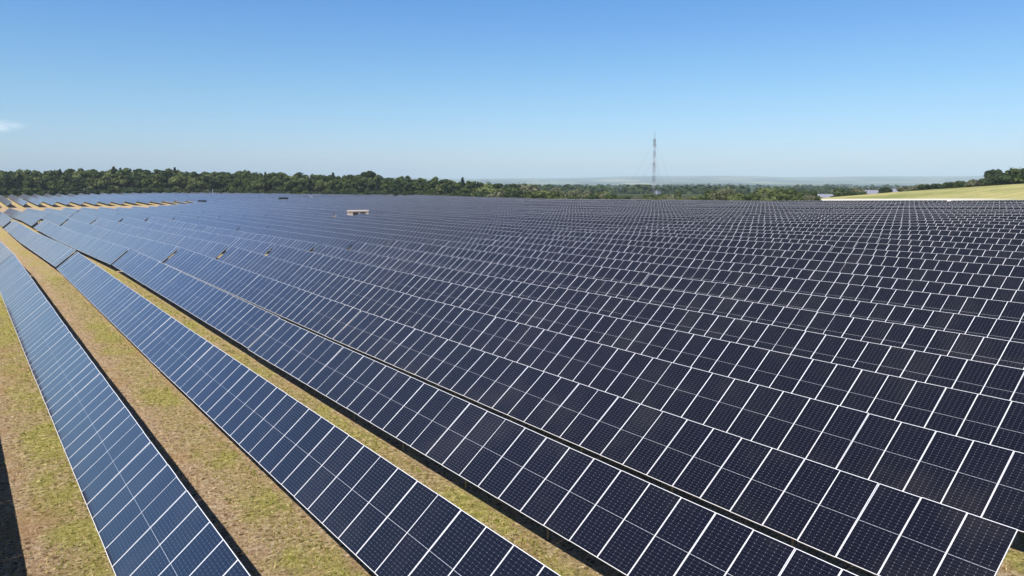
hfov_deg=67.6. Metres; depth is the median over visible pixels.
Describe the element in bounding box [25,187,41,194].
shrub
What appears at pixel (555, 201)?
solar table
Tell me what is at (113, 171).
pine tree
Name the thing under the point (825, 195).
farm shed
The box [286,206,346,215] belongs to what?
solar table
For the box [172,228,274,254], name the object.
solar table
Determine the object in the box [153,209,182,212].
solar table
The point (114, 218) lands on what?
solar table
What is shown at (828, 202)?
solar table
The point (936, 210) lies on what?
solar table
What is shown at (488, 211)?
solar table
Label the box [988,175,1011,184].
shrub
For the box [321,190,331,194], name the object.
shrub
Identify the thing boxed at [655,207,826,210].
solar table
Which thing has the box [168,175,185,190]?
broadleaf tree
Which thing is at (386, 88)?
sky
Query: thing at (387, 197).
solar table
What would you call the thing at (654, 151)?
radio mast
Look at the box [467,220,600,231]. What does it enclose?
solar table
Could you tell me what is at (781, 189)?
shrub
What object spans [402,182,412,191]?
broadleaf tree
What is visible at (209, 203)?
solar table
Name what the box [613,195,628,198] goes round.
shrub
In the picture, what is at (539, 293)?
solar table
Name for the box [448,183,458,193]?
broadleaf tree
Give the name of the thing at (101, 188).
pine tree
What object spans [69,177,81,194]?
broadleaf tree
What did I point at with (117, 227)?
solar table
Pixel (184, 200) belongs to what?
solar table
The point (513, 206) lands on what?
solar table
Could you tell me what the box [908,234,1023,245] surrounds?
solar table
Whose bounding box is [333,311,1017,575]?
solar table
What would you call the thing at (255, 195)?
solar table
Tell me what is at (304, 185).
broadleaf tree
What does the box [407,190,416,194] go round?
shrub
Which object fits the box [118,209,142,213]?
solar table
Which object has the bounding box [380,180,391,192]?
broadleaf tree
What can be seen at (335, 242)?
solar table
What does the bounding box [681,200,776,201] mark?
solar table
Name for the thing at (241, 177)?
broadleaf tree
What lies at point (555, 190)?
shrub
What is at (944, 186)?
shrub
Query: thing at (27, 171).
broadleaf tree
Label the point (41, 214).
solar table
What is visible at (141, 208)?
solar table
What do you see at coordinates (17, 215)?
solar table
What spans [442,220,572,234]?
solar table
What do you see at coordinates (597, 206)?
solar table
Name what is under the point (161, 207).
solar table
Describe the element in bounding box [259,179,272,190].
broadleaf tree
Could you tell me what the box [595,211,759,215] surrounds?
solar table
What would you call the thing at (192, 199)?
solar table
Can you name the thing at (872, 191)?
farm shed
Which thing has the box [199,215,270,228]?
solar table
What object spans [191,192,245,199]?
solar table
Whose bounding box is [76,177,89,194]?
broadleaf tree
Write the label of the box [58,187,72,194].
shrub
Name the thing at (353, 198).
solar table
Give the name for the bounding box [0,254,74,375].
solar table
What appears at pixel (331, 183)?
broadleaf tree
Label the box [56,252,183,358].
solar table
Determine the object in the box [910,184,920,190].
shrub
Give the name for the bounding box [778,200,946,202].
solar table
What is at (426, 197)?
solar table
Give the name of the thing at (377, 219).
solar table
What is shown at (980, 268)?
solar table
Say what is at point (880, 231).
solar table
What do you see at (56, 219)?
solar table
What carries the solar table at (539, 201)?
on the ground at (234, 528)
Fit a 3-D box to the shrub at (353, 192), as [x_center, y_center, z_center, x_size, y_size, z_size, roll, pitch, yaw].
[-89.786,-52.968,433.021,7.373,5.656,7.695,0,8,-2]
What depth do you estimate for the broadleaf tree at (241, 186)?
461.15 m
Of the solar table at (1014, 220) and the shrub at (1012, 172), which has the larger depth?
the shrub at (1012, 172)
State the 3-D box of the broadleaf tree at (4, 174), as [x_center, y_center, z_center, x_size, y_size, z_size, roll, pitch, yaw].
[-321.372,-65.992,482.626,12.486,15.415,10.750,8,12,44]
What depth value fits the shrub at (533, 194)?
336.92 m
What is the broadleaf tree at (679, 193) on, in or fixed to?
on the ground at (234, 528)
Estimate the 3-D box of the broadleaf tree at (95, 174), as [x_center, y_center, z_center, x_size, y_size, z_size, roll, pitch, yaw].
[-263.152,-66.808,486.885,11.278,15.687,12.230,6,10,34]
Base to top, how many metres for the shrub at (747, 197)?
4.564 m
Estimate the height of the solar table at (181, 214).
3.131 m
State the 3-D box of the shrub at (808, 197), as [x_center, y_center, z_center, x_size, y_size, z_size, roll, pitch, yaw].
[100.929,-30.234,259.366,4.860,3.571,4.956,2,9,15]
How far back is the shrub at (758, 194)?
281.65 m
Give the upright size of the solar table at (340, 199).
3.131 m
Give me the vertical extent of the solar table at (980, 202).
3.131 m
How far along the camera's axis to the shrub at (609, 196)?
307.50 m
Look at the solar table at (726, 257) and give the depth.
85.46 m
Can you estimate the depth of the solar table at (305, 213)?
197.85 m
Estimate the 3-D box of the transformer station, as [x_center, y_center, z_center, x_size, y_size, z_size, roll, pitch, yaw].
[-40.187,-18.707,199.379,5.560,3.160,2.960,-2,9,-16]
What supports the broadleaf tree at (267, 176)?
on the ground at (234, 528)
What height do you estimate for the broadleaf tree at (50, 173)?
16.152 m
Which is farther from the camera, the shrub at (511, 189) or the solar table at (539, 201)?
the shrub at (511, 189)
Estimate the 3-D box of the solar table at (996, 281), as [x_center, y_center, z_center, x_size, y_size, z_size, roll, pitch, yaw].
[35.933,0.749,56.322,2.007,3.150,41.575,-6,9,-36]
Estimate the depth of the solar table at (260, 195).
416.69 m
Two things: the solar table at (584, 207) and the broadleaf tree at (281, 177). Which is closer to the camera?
the solar table at (584, 207)
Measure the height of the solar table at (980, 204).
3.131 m
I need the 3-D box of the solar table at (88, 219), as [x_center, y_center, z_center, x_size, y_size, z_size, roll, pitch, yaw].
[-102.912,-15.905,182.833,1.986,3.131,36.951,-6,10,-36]
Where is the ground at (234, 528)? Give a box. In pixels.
[0,176,1023,575]
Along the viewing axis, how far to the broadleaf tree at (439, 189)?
418.19 m
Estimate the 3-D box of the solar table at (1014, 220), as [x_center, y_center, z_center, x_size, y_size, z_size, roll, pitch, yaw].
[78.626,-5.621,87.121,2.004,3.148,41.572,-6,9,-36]
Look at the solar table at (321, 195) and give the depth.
413.85 m
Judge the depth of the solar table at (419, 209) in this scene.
236.09 m
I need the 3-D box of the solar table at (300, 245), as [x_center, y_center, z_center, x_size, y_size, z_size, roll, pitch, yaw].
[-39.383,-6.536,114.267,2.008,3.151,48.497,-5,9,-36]
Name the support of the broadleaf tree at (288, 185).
on the ground at (234, 528)
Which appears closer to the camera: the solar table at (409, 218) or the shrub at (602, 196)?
the solar table at (409, 218)
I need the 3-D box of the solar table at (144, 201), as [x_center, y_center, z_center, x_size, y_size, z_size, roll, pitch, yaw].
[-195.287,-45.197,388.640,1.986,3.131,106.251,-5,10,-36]
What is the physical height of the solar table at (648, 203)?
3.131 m
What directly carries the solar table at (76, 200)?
on the ground at (234, 528)
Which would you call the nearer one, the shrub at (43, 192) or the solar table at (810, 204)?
the solar table at (810, 204)
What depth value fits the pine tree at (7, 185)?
470.95 m
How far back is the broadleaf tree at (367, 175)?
445.97 m
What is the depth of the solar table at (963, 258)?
70.78 m
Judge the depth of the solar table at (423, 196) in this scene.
380.57 m
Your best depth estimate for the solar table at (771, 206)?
182.39 m
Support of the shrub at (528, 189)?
on the ground at (234, 528)
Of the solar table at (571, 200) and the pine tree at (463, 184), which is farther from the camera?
the pine tree at (463, 184)
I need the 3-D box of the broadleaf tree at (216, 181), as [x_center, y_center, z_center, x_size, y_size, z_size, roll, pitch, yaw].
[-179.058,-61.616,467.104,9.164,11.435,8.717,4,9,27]
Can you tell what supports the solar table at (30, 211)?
on the ground at (234, 528)
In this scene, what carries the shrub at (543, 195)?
on the ground at (234, 528)
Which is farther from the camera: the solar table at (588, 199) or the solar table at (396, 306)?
the solar table at (588, 199)
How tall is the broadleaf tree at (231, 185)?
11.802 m
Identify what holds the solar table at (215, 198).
on the ground at (234, 528)
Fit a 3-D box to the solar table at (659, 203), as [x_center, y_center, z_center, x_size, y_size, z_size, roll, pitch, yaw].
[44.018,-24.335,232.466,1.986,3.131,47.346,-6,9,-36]
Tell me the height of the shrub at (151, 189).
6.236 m
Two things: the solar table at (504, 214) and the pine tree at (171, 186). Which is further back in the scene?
the pine tree at (171, 186)
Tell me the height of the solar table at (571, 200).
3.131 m
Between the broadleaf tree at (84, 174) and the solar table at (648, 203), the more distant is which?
the broadleaf tree at (84, 174)
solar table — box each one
[0,195,11,206]
[0,213,12,229]
[0,241,12,262]
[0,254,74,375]
[3,208,16,215]
[4,220,34,248]
[8,194,27,207]
[10,210,25,221]
[19,194,42,205]
[19,212,40,229]
[22,232,75,269]
[23,208,36,213]
[31,194,56,206]
[33,210,50,220]
[34,220,72,244]
[34,339,250,575]
[43,194,70,205]
[43,208,57,212]
[43,213,68,225]
[55,193,84,204]
[55,210,74,220]
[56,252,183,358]
[60,231,128,270]
[61,218,106,237]
[62,207,78,212]
[66,193,98,205]
[69,213,97,224]
[77,210,97,215]
[78,193,112,205]
[78,207,98,211]
[89,193,125,204]
[91,218,143,235]
[93,212,123,221]
[97,209,119,214]
[97,230,178,261]
[98,207,118,210]
[99,193,137,203]
[111,193,150,204]
[112,249,279,358]
[115,207,137,210]
[117,212,148,220]
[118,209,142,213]
[120,217,177,233]
[121,193,163,204]
[131,192,176,204]
[131,206,154,209]
[136,209,163,213]
[136,228,228,258]
[140,212,175,220]
[141,192,187,203]
[147,217,208,231]
[148,206,173,209]
[149,326,559,575]
[151,192,199,202]
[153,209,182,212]
[157,205,185,208]
[162,192,211,200]
[162,212,199,219]
[164,248,360,344]
[169,205,202,208]
[171,192,223,199]
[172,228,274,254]
[174,216,240,230]
[176,203,212,207]
[181,192,234,199]
[182,211,220,218]
[186,203,217,205]
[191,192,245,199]
[193,201,227,204]
[199,192,256,198]
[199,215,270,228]
[205,227,316,253]
[209,192,267,198]
[217,246,426,324]
[221,215,297,226]
[222,192,278,198]
[236,193,288,198]
[237,226,354,251]
[244,199,288,202]
[246,214,325,225]
[247,193,298,197]
[248,319,857,575]
[258,193,309,197]
[259,199,299,201]
[262,209,334,217]
[265,198,311,201]
[267,224,390,247]
[267,245,492,311]
[268,214,350,224]
[271,193,318,197]
[272,207,334,216]
[285,193,328,197]
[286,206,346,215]
[288,198,336,200]
[290,193,337,197]
[295,224,427,245]
[303,206,383,214]
[312,245,555,302]
[313,197,361,199]
[315,216,396,224]
[318,206,398,213]
[320,197,370,199]
[324,223,459,243]
[328,194,357,196]
[329,197,368,198]
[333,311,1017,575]
[334,205,418,211]
[336,214,419,223]
[343,197,388,198]
[349,205,434,210]
[349,221,488,241]
[350,242,605,293]
[356,214,441,222]
[359,196,413,198]
[371,196,422,197]
[388,240,648,284]
[395,222,520,239]
[397,196,443,197]
[398,195,455,197]
[405,299,1023,546]
[406,195,464,197]
[414,198,486,201]
[416,203,511,207]
[419,221,546,236]
[421,195,465,197]
[422,210,525,215]
[427,198,500,200]
[427,239,698,281]
[437,209,542,213]
[439,203,514,207]
[440,202,534,205]
[441,198,495,199]
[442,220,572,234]
[445,197,516,199]
[451,209,559,212]
[452,201,547,205]
[459,237,733,270]
[466,197,532,199]
[467,201,551,204]
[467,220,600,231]
[471,208,578,212]
[476,201,573,204]
[477,292,1023,452]
[485,208,593,212]
[485,216,643,227]
[487,200,585,203]
[487,218,622,229]
[488,235,765,264]
[497,207,608,211]
[501,200,600,202]
[505,215,668,225]
[514,206,625,210]
[523,234,794,264]
[524,200,619,201]
[525,214,687,223]
[531,206,640,209]
[533,199,635,201]
[539,205,653,208]
[543,213,705,220]
[545,287,1023,402]
[548,230,832,251]
[552,204,666,207]
[560,212,728,219]
[563,199,639,200]
[568,204,669,206]
[575,229,856,251]
[578,203,683,205]
[579,212,744,217]
[594,203,706,204]
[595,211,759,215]
[596,280,1023,368]
[603,227,879,245]
[604,199,649,200]
[605,202,710,204]
[610,210,780,214]
[624,201,737,203]
[626,226,910,242]
[628,209,794,212]
[640,200,756,202]
[642,208,808,211]
[642,274,1023,342]
[644,202,732,203]
[647,224,929,237]
[650,200,764,202]
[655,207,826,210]
[667,206,838,209]
[672,221,947,230]
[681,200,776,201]
[684,205,850,208]
[691,268,1023,321]
[692,220,973,228]
[706,205,867,207]
[708,204,872,207]
[709,218,989,226]
[729,263,1023,302]
[732,216,1003,222]
[734,203,899,205]
[738,204,889,205]
[749,215,1023,220]
[758,202,918,204]
[761,256,1023,290]
[764,213,1023,216]
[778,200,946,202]
[785,212,1023,213]
[791,250,1023,277]
[799,211,1023,212]
[812,203,914,204]
[813,210,1023,211]
[830,247,1023,265]
[831,209,912,209]
[843,207,1023,209]
[854,242,1023,261]
[861,202,932,202]
[872,206,1023,207]
[877,238,1023,251]
[894,205,1023,205]
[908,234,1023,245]
[918,203,1023,204]
[928,230,1023,240]
[937,201,1023,202]
[938,204,1023,204]
[947,227,1023,232]
[951,200,1023,200]
[973,224,1023,229]
[989,221,1023,224]
[1004,219,1023,221]
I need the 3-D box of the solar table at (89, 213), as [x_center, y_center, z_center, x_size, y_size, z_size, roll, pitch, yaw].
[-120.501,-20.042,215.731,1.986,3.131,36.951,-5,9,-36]
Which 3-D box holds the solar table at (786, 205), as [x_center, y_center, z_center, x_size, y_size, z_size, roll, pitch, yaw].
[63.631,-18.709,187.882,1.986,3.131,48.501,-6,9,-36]
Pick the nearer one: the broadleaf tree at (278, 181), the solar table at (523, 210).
the solar table at (523, 210)
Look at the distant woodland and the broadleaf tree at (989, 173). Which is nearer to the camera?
the broadleaf tree at (989, 173)
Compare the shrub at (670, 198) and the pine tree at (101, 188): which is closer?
the shrub at (670, 198)
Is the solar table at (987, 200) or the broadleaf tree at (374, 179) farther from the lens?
the broadleaf tree at (374, 179)
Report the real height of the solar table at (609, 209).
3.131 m
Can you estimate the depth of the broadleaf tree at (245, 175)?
471.33 m
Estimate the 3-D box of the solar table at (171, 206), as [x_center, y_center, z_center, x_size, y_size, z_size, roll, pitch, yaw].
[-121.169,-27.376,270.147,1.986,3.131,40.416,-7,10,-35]
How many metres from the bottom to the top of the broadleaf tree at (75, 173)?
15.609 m
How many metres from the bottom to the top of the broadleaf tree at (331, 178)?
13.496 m
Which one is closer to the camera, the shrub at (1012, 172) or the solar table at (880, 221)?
the solar table at (880, 221)
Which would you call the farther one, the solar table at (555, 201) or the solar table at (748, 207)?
the solar table at (555, 201)
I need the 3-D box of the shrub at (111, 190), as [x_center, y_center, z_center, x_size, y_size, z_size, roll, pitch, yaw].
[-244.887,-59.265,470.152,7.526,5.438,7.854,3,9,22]
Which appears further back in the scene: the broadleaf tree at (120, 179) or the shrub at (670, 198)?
the broadleaf tree at (120, 179)
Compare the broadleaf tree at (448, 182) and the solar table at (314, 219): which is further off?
the broadleaf tree at (448, 182)
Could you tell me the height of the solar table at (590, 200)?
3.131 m
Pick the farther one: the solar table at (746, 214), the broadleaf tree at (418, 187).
the broadleaf tree at (418, 187)
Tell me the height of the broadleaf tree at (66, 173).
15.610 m
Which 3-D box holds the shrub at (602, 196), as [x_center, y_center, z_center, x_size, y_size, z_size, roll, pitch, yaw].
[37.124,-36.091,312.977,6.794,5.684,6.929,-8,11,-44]
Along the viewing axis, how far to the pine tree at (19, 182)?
471.28 m
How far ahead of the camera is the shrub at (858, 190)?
317.43 m
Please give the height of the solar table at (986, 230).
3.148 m
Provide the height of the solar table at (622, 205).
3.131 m
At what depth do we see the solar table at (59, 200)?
357.73 m
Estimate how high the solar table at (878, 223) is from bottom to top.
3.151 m
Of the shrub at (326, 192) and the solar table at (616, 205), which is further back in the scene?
the shrub at (326, 192)
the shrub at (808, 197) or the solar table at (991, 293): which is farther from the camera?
the shrub at (808, 197)
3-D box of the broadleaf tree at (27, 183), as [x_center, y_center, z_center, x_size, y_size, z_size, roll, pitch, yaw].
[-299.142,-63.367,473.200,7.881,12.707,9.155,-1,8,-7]
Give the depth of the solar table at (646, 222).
145.45 m
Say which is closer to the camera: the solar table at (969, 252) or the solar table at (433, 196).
the solar table at (969, 252)
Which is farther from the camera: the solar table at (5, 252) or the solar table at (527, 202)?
the solar table at (527, 202)
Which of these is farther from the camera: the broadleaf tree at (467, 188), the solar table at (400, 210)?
the broadleaf tree at (467, 188)
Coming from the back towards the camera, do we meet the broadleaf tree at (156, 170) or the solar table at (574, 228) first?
the broadleaf tree at (156, 170)
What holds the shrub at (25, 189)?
on the ground at (234, 528)
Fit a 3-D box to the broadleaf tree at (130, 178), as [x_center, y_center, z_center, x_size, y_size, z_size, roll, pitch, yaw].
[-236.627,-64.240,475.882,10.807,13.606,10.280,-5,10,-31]
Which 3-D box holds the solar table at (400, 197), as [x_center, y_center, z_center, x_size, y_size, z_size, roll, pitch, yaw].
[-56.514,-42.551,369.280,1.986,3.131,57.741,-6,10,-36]
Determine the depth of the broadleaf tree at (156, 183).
467.79 m
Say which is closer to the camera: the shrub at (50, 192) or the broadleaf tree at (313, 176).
the broadleaf tree at (313, 176)
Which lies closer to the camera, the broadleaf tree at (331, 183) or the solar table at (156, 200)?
the solar table at (156, 200)
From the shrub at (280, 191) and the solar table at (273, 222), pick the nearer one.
the solar table at (273, 222)
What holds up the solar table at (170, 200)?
on the ground at (234, 528)
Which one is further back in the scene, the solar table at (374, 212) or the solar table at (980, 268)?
the solar table at (374, 212)
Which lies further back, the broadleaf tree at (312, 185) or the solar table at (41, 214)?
the broadleaf tree at (312, 185)
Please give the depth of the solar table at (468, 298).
66.12 m
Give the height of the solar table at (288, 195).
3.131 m
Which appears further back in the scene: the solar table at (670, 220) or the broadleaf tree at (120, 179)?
the broadleaf tree at (120, 179)
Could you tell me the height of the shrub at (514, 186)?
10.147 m
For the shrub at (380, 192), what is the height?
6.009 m
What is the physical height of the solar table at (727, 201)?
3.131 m
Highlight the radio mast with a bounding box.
[627,138,670,192]
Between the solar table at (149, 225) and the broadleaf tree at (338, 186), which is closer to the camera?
the solar table at (149, 225)
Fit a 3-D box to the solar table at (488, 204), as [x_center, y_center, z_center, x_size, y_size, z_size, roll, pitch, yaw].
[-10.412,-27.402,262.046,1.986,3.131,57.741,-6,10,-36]
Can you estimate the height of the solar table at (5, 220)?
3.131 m
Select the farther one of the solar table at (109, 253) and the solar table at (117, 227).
the solar table at (117, 227)
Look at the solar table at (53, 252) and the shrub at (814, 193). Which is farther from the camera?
the shrub at (814, 193)
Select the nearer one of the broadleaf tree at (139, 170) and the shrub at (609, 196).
the shrub at (609, 196)
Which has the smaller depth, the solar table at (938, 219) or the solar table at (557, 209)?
the solar table at (938, 219)
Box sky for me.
[0,0,1023,177]
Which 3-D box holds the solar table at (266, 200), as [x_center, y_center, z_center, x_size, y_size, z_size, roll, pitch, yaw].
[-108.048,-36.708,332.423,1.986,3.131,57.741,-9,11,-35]
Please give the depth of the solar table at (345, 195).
412.66 m
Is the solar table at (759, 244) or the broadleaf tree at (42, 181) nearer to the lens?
the solar table at (759, 244)
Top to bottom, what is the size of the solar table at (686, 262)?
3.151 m
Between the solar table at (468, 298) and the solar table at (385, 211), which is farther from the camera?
the solar table at (385, 211)
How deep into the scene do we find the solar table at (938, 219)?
118.32 m
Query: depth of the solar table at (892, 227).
108.48 m
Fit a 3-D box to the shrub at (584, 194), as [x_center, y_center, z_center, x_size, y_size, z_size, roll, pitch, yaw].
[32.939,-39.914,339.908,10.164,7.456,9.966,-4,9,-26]
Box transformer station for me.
[346,210,368,215]
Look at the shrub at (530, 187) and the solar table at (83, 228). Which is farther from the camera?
the shrub at (530, 187)
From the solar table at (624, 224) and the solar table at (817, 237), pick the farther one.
the solar table at (624, 224)
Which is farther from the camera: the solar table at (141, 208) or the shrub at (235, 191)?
the shrub at (235, 191)
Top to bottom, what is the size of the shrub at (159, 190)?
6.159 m
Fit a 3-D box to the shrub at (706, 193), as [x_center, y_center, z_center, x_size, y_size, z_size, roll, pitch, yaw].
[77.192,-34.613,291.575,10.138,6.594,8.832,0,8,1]
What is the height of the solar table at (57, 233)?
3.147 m
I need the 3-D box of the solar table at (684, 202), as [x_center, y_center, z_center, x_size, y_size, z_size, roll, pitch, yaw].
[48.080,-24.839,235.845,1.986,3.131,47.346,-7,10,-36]
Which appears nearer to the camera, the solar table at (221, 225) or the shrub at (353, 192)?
the solar table at (221, 225)
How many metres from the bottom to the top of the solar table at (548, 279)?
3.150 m
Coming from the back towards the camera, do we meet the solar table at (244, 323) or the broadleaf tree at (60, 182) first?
the broadleaf tree at (60, 182)
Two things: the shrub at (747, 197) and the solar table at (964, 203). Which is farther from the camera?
the shrub at (747, 197)
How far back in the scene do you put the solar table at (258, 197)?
406.92 m
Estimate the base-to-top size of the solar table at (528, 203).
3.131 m
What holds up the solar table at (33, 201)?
on the ground at (234, 528)
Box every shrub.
[0,188,8,194]
[6,188,16,194]
[15,189,23,194]
[21,188,33,194]
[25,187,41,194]
[38,190,47,194]
[47,190,55,194]
[53,186,61,193]
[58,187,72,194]
[67,187,81,194]
[77,190,85,193]
[105,187,117,193]
[116,187,126,192]
[122,187,134,193]
[130,187,144,193]
[145,187,160,192]
[156,187,169,192]
[216,187,229,192]
[231,188,243,192]
[274,189,287,193]
[306,190,318,193]
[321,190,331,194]
[348,190,358,194]
[372,189,385,194]
[392,191,400,195]
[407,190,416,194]
[470,179,493,196]
[474,190,490,196]
[475,186,491,193]
[484,188,496,192]
[486,189,506,197]
[503,183,519,188]
[503,192,512,197]
[506,186,520,193]
[509,190,522,197]
[517,191,530,197]
[519,182,539,190]
[520,188,532,193]
[524,190,545,198]
[535,190,549,198]
[544,187,564,193]
[546,193,558,198]
[548,190,563,197]
[563,188,581,196]
[566,194,578,198]
[577,190,591,198]
[586,194,600,198]
[595,190,610,196]
[598,193,606,198]
[604,193,622,198]
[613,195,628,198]
[660,195,678,199]
[688,196,698,199]
[702,189,716,199]
[707,194,719,199]
[711,187,735,199]
[724,192,743,200]
[736,194,753,200]
[752,191,763,200]
[753,187,771,192]
[764,189,783,201]
[767,188,784,192]
[777,188,796,193]
[780,193,794,200]
[789,193,803,200]
[802,194,815,200]
[804,189,817,195]
[831,191,845,196]
[849,188,866,193]
[850,192,865,194]
[878,187,892,192]
[896,185,912,191]
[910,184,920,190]
[918,184,931,189]
[929,183,943,188]
[938,184,950,188]
[947,182,963,187]
[955,181,968,186]
[964,178,987,186]
[986,176,1001,185]
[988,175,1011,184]
[1001,166,1023,183]
[1002,173,1022,183]
[1014,176,1023,182]
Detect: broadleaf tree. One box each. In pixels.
[0,171,7,180]
[0,175,4,187]
[8,176,16,187]
[14,171,26,178]
[22,176,35,188]
[23,169,39,186]
[29,176,43,189]
[32,172,45,189]
[37,177,48,189]
[42,170,55,190]
[46,176,56,189]
[50,174,66,188]
[59,175,74,187]
[63,171,73,175]
[67,168,83,171]
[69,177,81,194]
[72,171,82,177]
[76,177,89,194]
[79,171,90,190]
[85,177,97,193]
[90,171,99,188]
[97,173,111,189]
[106,174,124,188]
[113,175,131,188]
[115,169,126,176]
[122,168,131,172]
[123,174,138,187]
[132,176,143,188]
[133,169,149,172]
[138,171,156,187]
[140,173,156,192]
[151,174,163,187]
[153,168,169,188]
[156,176,168,188]
[159,170,175,184]
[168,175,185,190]
[176,176,191,190]
[183,171,198,180]
[186,176,198,188]
[192,176,205,189]
[201,175,214,191]
[213,178,224,188]
[218,174,231,188]
[222,172,238,186]
[227,177,240,190]
[231,175,244,188]
[238,179,247,190]
[239,172,254,189]
[243,176,258,190]
[250,180,265,191]
[258,173,271,179]
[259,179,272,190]
[268,172,284,190]
[274,179,286,190]
[277,175,287,186]
[282,176,295,190]
[289,175,301,180]
[291,180,301,191]
[297,179,310,190]
[307,178,319,191]
[310,174,323,189]
[314,179,328,192]
[319,175,332,182]
[323,180,336,191]
[326,176,340,181]
[331,179,342,190]
[338,181,348,192]
[345,178,357,191]
[354,180,368,192]
[360,171,375,181]
[364,180,375,191]
[369,177,377,182]
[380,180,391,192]
[386,177,398,184]
[387,183,398,193]
[396,179,405,190]
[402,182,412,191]
[411,181,422,192]
[417,178,426,182]
[419,183,428,193]
[427,181,436,192]
[435,184,443,194]
[442,180,452,193]
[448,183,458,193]
[454,184,464,193]
[461,184,473,195]
[465,180,475,189]
[493,183,502,188]
[674,191,681,196]
[983,169,1002,178]
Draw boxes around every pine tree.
[1,175,12,190]
[15,172,22,188]
[97,173,107,190]
[110,166,116,173]
[166,172,174,190]
[270,178,276,191]
[374,177,380,190]
[397,181,402,192]
[444,184,449,193]
[459,177,465,194]
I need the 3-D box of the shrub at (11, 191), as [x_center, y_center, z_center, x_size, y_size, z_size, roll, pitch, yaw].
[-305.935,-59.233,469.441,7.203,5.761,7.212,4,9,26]
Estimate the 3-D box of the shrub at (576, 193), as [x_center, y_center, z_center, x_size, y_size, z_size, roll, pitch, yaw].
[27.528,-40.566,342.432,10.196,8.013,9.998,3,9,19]
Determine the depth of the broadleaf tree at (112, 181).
472.73 m
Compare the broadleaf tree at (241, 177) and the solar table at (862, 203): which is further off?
the broadleaf tree at (241, 177)
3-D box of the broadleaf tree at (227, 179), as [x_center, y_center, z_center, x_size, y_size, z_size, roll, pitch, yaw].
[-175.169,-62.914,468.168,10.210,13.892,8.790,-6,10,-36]
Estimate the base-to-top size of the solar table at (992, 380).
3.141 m
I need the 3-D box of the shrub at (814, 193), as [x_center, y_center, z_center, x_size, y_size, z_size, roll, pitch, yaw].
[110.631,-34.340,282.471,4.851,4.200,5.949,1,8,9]
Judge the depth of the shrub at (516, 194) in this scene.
347.58 m
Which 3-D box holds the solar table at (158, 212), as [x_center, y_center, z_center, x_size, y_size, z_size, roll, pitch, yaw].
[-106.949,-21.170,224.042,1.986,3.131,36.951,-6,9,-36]
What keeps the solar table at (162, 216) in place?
on the ground at (234, 528)
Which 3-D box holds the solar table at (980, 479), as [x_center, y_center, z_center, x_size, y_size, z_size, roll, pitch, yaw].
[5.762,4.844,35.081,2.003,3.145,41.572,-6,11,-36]
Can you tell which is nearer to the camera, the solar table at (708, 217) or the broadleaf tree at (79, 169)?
the solar table at (708, 217)
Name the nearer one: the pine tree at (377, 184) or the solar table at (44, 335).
the solar table at (44, 335)
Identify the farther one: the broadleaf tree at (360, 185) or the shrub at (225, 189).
the shrub at (225, 189)
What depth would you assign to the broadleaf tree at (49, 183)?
471.26 m
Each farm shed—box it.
[817,194,833,197]
[865,190,878,193]
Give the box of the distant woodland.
[452,180,914,194]
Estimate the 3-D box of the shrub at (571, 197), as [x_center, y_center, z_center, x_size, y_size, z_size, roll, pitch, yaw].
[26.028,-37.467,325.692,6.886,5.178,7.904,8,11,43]
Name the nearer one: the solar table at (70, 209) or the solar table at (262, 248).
the solar table at (262, 248)
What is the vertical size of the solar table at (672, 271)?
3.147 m
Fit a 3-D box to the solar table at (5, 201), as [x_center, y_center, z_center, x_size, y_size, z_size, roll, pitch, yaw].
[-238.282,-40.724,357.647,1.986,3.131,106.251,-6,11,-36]
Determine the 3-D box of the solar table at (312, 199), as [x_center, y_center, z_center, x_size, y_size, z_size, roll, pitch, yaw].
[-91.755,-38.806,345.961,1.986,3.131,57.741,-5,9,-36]
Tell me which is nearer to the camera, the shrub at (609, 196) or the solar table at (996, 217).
the solar table at (996, 217)
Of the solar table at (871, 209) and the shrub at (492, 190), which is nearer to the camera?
the solar table at (871, 209)
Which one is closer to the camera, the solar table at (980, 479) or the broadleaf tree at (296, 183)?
the solar table at (980, 479)
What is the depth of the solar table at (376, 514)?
23.46 m
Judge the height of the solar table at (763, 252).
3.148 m
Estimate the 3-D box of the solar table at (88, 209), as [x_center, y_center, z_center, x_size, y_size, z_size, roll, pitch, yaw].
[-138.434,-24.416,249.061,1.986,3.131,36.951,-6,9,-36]
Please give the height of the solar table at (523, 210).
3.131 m
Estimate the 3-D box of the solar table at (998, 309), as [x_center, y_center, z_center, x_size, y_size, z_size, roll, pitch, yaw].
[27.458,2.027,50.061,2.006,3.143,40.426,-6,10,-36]
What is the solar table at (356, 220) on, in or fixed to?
on the ground at (234, 528)
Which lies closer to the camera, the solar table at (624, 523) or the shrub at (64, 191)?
the solar table at (624, 523)
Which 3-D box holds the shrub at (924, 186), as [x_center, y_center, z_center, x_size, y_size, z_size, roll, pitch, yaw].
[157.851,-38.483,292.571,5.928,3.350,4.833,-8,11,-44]
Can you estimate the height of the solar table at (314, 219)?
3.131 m
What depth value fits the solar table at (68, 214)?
209.83 m
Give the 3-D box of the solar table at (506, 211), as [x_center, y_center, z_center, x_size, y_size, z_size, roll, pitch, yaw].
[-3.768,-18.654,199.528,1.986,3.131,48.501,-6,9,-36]
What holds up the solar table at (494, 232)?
on the ground at (234, 528)
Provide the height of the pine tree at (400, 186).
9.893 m
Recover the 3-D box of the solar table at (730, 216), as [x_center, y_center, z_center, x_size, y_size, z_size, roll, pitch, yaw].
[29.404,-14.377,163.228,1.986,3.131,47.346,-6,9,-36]
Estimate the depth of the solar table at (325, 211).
219.36 m
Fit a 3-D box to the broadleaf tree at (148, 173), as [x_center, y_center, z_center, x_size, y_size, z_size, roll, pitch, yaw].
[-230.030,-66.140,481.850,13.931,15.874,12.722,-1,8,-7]

